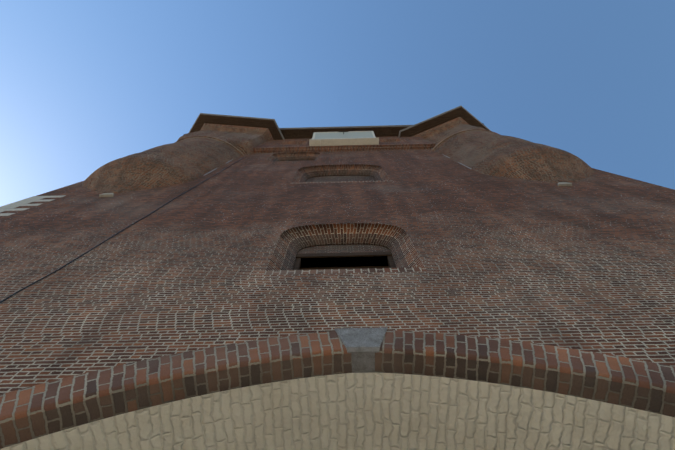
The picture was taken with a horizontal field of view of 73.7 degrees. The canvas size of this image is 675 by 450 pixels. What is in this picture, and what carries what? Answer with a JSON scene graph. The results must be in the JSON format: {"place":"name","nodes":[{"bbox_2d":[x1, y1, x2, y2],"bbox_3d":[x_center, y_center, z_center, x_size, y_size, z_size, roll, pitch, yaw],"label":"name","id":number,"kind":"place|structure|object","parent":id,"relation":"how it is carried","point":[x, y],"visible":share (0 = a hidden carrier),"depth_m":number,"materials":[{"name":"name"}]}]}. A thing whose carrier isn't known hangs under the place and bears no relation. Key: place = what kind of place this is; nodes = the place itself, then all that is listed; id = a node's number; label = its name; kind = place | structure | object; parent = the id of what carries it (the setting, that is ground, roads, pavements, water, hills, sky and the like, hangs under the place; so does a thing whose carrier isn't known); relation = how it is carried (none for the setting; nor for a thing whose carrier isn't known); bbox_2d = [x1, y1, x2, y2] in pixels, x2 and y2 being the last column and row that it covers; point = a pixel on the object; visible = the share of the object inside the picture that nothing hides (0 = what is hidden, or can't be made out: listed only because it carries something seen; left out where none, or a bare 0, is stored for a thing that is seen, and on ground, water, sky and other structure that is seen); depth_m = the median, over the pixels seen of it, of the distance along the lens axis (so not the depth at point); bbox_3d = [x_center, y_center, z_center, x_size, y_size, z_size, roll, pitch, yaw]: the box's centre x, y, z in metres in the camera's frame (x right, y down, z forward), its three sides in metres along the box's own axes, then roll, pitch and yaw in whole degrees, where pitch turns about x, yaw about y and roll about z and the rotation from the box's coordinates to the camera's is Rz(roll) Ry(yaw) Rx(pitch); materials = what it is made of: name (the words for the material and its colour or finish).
{"place":"outdoors","nodes":[
{"label":"outdoors","id":0,"kind":"place"},
{"bbox_2d":[0,0,674,206],"label":"sky","id":1,"kind":"structure","parent":0,"point":[86,85],"materials":[{"name":"blue"}]},
{"label":"ground","id":2,"kind":"structure","parent":0,"visible":0},
{"bbox_2d":[0,149,674,449],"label":"brick wall","id":3,"kind":"structure","parent":2,"relation":"on","point":[213,312],"depth_m":5.53,"materials":[{"name":"brick"}]},
{"bbox_2d":[0,195,65,215],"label":"corner quoins","id":4,"kind":"object","parent":3,"relation":"attached to","point":[14,205],"visible":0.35,"depth_m":12.12,"materials":[{"name":"white stone"}]},
{"bbox_2d":[0,153,249,302],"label":"cable","id":5,"kind":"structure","parent":3,"relation":"attached to","point":[101,243],"depth_m":8.04,"materials":[{"name":"black"}]},
{"bbox_2d":[82,134,254,192],"bbox_3d":[-6.543,-0.035,18.418,6.920,12.400,6.423,-1,-75,0],"label":"turret","id":6,"kind":"object","parent":3,"relation":"attached to","point":[185,158],"visible":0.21,"depth_m":15.28,"materials":[{"name":"brick"}]},
{"bbox_2d":[184,113,283,146],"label":"turret roof","id":7,"kind":"structure","parent":6,"relation":"on","point":[256,131],"depth_m":27.77,"materials":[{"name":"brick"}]},
{"bbox_2d":[99,182,571,196],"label":"stone corbels","id":8,"kind":"object","parent":3,"relation":"attached to","point":[112,194],"visible":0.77,"depth_m":12.86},
{"bbox_2d":[204,148,470,175],"bbox_3d":[0.001,-2.853,19.716,9.686,7.200,0.040,-1,-75,0],"label":"turret flashing","id":9,"kind":"object","parent":3,"relation":"attached to","point":[431,148],"visible":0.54,"depth_m":17.39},
{"bbox_2d":[253,136,434,152],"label":"cornice","id":10,"kind":"structure","parent":3,"relation":"on","point":[302,145],"depth_m":23.35,"materials":[{"name":"brick"}]},
{"bbox_2d":[309,129,378,145],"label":"pale wall panel","id":11,"kind":"structure","parent":10,"relation":"attached to","point":[343,137],"depth_m":23.58,"materials":[{"name":"beige paint"}]},
{"bbox_2d":[279,125,411,138],"bbox_3d":[0.018,-5.665,28.754,10.800,0.400,1.220,-1,-75,0],"label":"eave","id":12,"kind":"object","parent":3,"relation":"on","point":[308,132],"visible":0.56,"depth_m":28.60,"materials":[{"name":"brown wood"}]},
{"bbox_2d":[334,327,387,372],"bbox_3d":[0.269,1.355,4.901,0.600,0.442,0.282,-1,-75,0],"label":"keystone","id":13,"kind":"object","parent":3,"relation":"on","point":[362,345],"visible":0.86,"depth_m":4.74,"materials":[{"name":"stone"}]},
{"bbox_2d":[432,127,594,182],"bbox_3d":[6.991,-0.606,18.261,5.735,12.400,5.885,-1,-75,0],"label":"turret","id":14,"kind":"object","parent":3,"relation":"attached to","point":[483,150],"visible":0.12,"depth_m":14.99,"materials":[{"name":"brick"}]},
{"bbox_2d":[398,106,490,145],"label":"turret roof","id":15,"kind":"structure","parent":14,"relation":"on","point":[436,129],"depth_m":27.73,"materials":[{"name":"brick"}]}
]}

